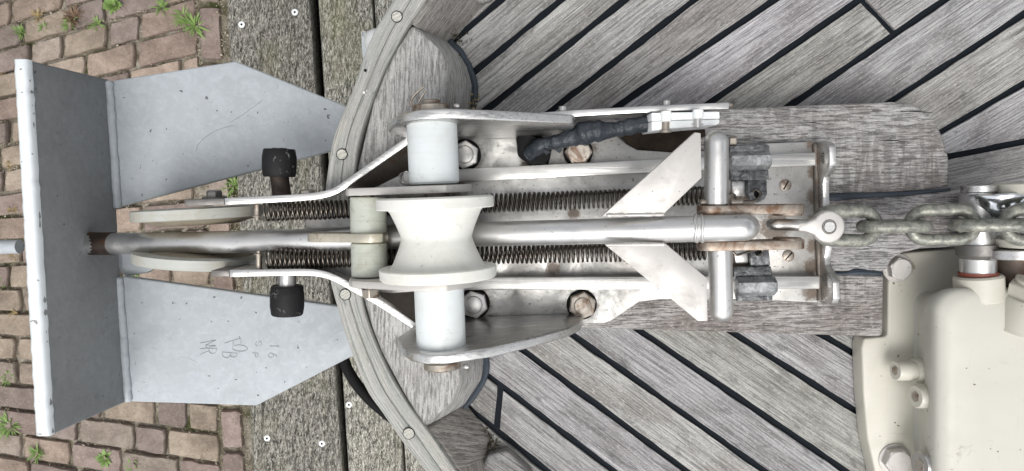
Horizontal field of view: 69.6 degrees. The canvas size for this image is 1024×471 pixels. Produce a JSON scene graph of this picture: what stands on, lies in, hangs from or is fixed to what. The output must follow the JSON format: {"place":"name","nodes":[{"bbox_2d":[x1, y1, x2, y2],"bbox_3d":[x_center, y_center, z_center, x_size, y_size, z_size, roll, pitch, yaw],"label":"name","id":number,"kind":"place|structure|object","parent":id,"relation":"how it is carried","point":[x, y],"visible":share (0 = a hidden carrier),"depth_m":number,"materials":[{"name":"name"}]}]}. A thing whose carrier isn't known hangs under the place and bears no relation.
{"place":"outdoors","nodes":[
{"label":"outdoors","id":0,"kind":"place"},
{"bbox_2d":[0,0,253,470],"bbox_3d":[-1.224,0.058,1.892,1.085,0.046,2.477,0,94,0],"label":"brick paving","id":1,"kind":"structure","parent":0,"point":[184,443],"depth_m":1.88,"materials":[{"name":"brown brick"}]},
{"bbox_2d":[0,369,14,386],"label":"weed","id":2,"kind":"object","parent":1,"relation":"on","point":[7,381],"visible":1,"depth_m":1.90,"materials":[{"name":"green plant"}]},
{"bbox_2d":[0,410,21,439],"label":"weed","id":3,"kind":"object","parent":1,"relation":"on","point":[4,430],"visible":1,"depth_m":1.90,"materials":[{"name":"green plant"}]},
{"bbox_2d":[7,205,18,212],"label":"weed","id":4,"kind":"object","parent":1,"relation":"on","point":[10,209],"visible":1,"depth_m":1.87,"materials":[{"name":"brown plant"}]},
{"bbox_2d":[10,23,25,39],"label":"weed","id":5,"kind":"object","parent":1,"relation":"on","point":[21,27],"visible":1,"depth_m":1.84,"materials":[{"name":"green plant"}]},
{"bbox_2d":[27,441,43,463],"bbox_3d":[-1.237,0.568,1.910,0.053,0.016,0.058,-23,94,2],"label":"weed","id":6,"kind":"object","parent":1,"relation":"on","point":[32,450],"visible":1,"depth_m":1.91,"materials":[{"name":"green plant"}]},
{"bbox_2d":[29,7,43,22],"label":"weed","id":7,"kind":"object","parent":1,"relation":"on","point":[37,14],"visible":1,"depth_m":1.83,"materials":[{"name":"brown plant"}]},
{"bbox_2d":[37,20,47,31],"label":"weed","id":8,"kind":"object","parent":1,"relation":"on","point":[44,24],"visible":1,"depth_m":1.84,"materials":[{"name":"green plant"}]},
{"bbox_2d":[60,16,77,31],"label":"weed","id":9,"kind":"object","parent":1,"relation":"on","point":[66,27],"visible":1,"depth_m":1.84,"materials":[{"name":"green plant"}]},
{"bbox_2d":[61,4,83,29],"bbox_3d":[-1.090,-0.544,1.831,0.060,0.020,0.059,-29,93,2],"label":"weed","id":10,"kind":"object","parent":1,"relation":"on","point":[74,12],"visible":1,"depth_m":1.83,"materials":[{"name":"brown plant"}]},
{"bbox_2d":[87,16,104,29],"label":"weed","id":11,"kind":"object","parent":1,"relation":"on","point":[95,25],"visible":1,"depth_m":1.84,"materials":[{"name":"green plant"}]},
{"bbox_2d":[95,449,110,467],"bbox_3d":[-1.061,0.578,1.910,0.046,0.016,0.053,0,94,0],"label":"weed","id":12,"kind":"object","parent":1,"relation":"on","point":[99,458],"visible":1,"depth_m":1.91,"materials":[{"name":"green plant"}]},
{"bbox_2d":[102,0,122,14],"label":"weed","id":13,"kind":"object","parent":1,"relation":"on","point":[109,6],"visible":1,"depth_m":1.83,"materials":[{"name":"green plant"}]},
{"bbox_2d":[125,459,138,469],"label":"weed","id":14,"kind":"object","parent":1,"relation":"on","point":[130,468],"visible":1,"depth_m":1.91,"materials":[{"name":"green plant"}]},
{"bbox_2d":[150,0,169,16],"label":"weed","id":15,"kind":"object","parent":1,"relation":"on","point":[160,3],"visible":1,"depth_m":1.83,"materials":[{"name":"green plant"}]},
{"bbox_2d":[170,5,192,26],"bbox_3d":[-0.823,-0.541,1.831,0.053,0.019,0.064,41,93,-3],"label":"weed","id":16,"kind":"object","parent":1,"relation":"on","point":[178,12],"visible":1,"depth_m":1.83,"materials":[{"name":"green plant"}]},
{"bbox_2d":[177,12,210,39],"bbox_3d":[-0.789,-0.523,1.830,0.082,0.025,0.074,0,94,0],"label":"weed","id":17,"kind":"object","parent":1,"relation":"on","point":[190,21],"visible":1,"depth_m":1.83,"materials":[{"name":"green plant"}]},
{"bbox_2d":[221,177,237,196],"bbox_3d":[-0.704,-0.123,1.859,0.059,0.023,0.075,25,94,-2],"label":"weed","id":18,"kind":"object","parent":1,"relation":"on","point":[235,183],"visible":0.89,"depth_m":1.86,"materials":[{"name":"green plant"}]},
{"bbox_2d":[227,0,424,470],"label":"dock","id":19,"kind":"object","parent":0,"point":[329,419],"visible":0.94,"depth_m":1.86,"materials":[{"name":"grey wood"}]},
{"bbox_3d":[0.136,-0.037,1.430,0.665,1.242,0.683,0,94,0],"label":"boat hull","id":20,"kind":"object","parent":19,"relation":"on","visible":0},
{"bbox_2d":[339,358,388,422],"bbox_3d":[-0.183,0.264,1.121,0.224,0.017,0.039,41,93,-3],"label":"black hose","id":21,"kind":"object","parent":20,"relation":"attached to","point":[355,381],"visible":0.52,"depth_m":1.11,"materials":[{"name":"rubber"}]},
{"bbox_2d":[361,28,375,58],"bbox_3d":[-0.208,-0.293,1.125,0.048,0.055,0.051,0,94,0],"label":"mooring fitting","id":22,"kind":"object","parent":20,"relation":"attached to","point":[366,36],"visible":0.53,"depth_m":1.11,"materials":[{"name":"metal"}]},
{"bbox_2d":[324,0,456,470],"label":"cap rail","id":23,"kind":"object","parent":20,"relation":"on","point":[392,402],"visible":0.84,"depth_m":0.79,"materials":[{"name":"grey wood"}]},
{"bbox_2d":[454,0,1023,470],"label":"deck","id":24,"kind":"structure","parent":20,"relation":"on","point":[620,400],"depth_m":0.84,"materials":[{"name":"grey wood"}]},
{"bbox_2d":[357,26,489,425],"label":"stem block","id":25,"kind":"structure","parent":24,"relation":"on","point":[442,71],"depth_m":0.80,"materials":[{"name":"grey wood"}]},
{"bbox_2d":[412,0,482,40],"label":"bulwark board","id":26,"kind":"object","parent":24,"relation":"on","point":[443,19],"visible":1,"depth_m":0.80,"materials":[{"name":"grey wood"}]},
{"bbox_2d":[427,407,490,470],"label":"bulwark board","id":27,"kind":"object","parent":24,"relation":"on","point":[459,435],"visible":1,"depth_m":0.83,"materials":[{"name":"grey wood"}]},
{"bbox_2d":[448,17,471,55],"bbox_3d":[-0.071,-0.224,0.829,0.053,0.012,0.053,0,94,0],"label":"moss clump","id":28,"kind":"object","parent":24,"relation":"on","point":[454,35],"visible":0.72,"depth_m":0.83,"materials":[{"name":"plant"}]},
{"bbox_2d":[467,92,482,108],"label":"moss clump","id":29,"kind":"object","parent":24,"relation":"on","point":[474,99],"visible":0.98,"depth_m":0.83,"materials":[{"name":"plant"}]},
{"bbox_2d":[476,0,492,4],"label":"corner chock","id":30,"kind":"object","parent":24,"relation":"on","point":[481,2],"visible":1,"depth_m":0.82,"materials":[{"name":"silver metal"}]},
{"bbox_2d":[483,426,505,454],"bbox_3d":[-0.030,0.242,0.862,0.039,0.011,0.043,27,94,-2],"label":"moss clump","id":31,"kind":"object","parent":24,"relation":"on","point":[492,441],"visible":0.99,"depth_m":0.86,"materials":[{"name":"plant"}]},
{"bbox_2d":[484,447,531,470],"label":"corner chock","id":32,"kind":"object","parent":24,"relation":"on","point":[504,459],"visible":0.93,"depth_m":0.85,"materials":[{"name":"grey wood"}]},
{"bbox_2d":[574,102,963,335],"bbox_3d":[0.248,-0.018,0.819,0.549,0.063,0.252,0,94,0],"label":"mounting pad","id":33,"kind":"object","parent":24,"relation":"on","point":[891,158],"visible":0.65,"depth_m":0.79,"materials":[{"name":"grey wood"}]},
{"bbox_2d":[129,86,839,372],"bbox_3d":[-0.047,-0.012,0.783,0.771,0.281,0.269,0,94,0],"label":"bow roller","id":34,"kind":"object","parent":33,"relation":"attached to","point":[445,289],"visible":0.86,"depth_m":0.77,"materials":[{"name":"silver metal"}]},
{"bbox_2d":[0,59,759,435],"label":"anchor","id":35,"kind":"object","parent":34,"relation":"attached to","point":[96,153],"visible":0.94,"depth_m":0.87,"materials":[{"name":"grey metal"}]},
{"bbox_2d":[697,199,804,250],"bbox_3d":[0.226,-0.010,0.700,0.103,0.032,0.048,0,94,0],"label":"anchor connector","id":36,"kind":"object","parent":35,"relation":"attached to","point":[734,207],"visible":0.95,"depth_m":0.69,"materials":[{"name":"metal"}]},
{"bbox_2d":[765,210,844,242],"bbox_3d":[0.286,-0.010,0.727,0.079,0.045,0.031,0,94,0],"label":"shackle","id":37,"kind":"object","parent":36,"relation":"attached to","point":[826,226],"visible":1,"depth_m":0.70,"materials":[{"name":"silver metal"}]},
{"bbox_2d":[516,115,649,164],"bbox_3d":[0.076,-0.097,0.756,0.142,0.046,0.040,-8,94,1],"label":"taped cable","id":38,"kind":"object","parent":34,"relation":"on","point":[533,150],"visible":0.91,"depth_m":0.74,"materials":[{"name":"black rubber"}]},
{"bbox_2d":[543,100,733,120],"bbox_3d":[0.125,-0.128,0.752,0.196,0.054,0.013,-3,94,0],"label":"clamp strip","id":39,"kind":"object","parent":34,"relation":"attached to","point":[612,113],"visible":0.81,"depth_m":0.72,"materials":[{"name":"silver metal"}]},
{"bbox_2d":[642,109,719,133],"bbox_3d":[0.169,-0.113,0.742,0.067,0.064,0.022,0,94,0],"label":"cable clamp","id":40,"kind":"object","parent":39,"relation":"attached to","point":[670,121],"visible":0.98,"depth_m":0.72,"materials":[{"name":"white plastic"}]},
{"bbox_2d":[619,129,705,151],"bbox_3d":[0.157,-0.101,0.784,0.096,0.003,0.024,0,94,0],"label":"rubber sheet","id":41,"kind":"object","parent":33,"relation":"on","point":[667,142],"visible":0.74,"depth_m":0.78,"materials":[{"name":"black rubber"}]},
{"bbox_2d":[852,182,1023,470],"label":"windlass","id":42,"kind":"object","parent":24,"relation":"on","point":[938,370],"visible":0.95,"depth_m":0.76,"materials":[{"name":"beige paint"}]},
{"bbox_2d":[811,203,1023,246],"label":"anchor chain","id":43,"kind":"object","parent":42,"relation":"attached to","point":[1007,225],"visible":0.93,"depth_m":0.74,"materials":[{"name":"silver metal"}]}
]}

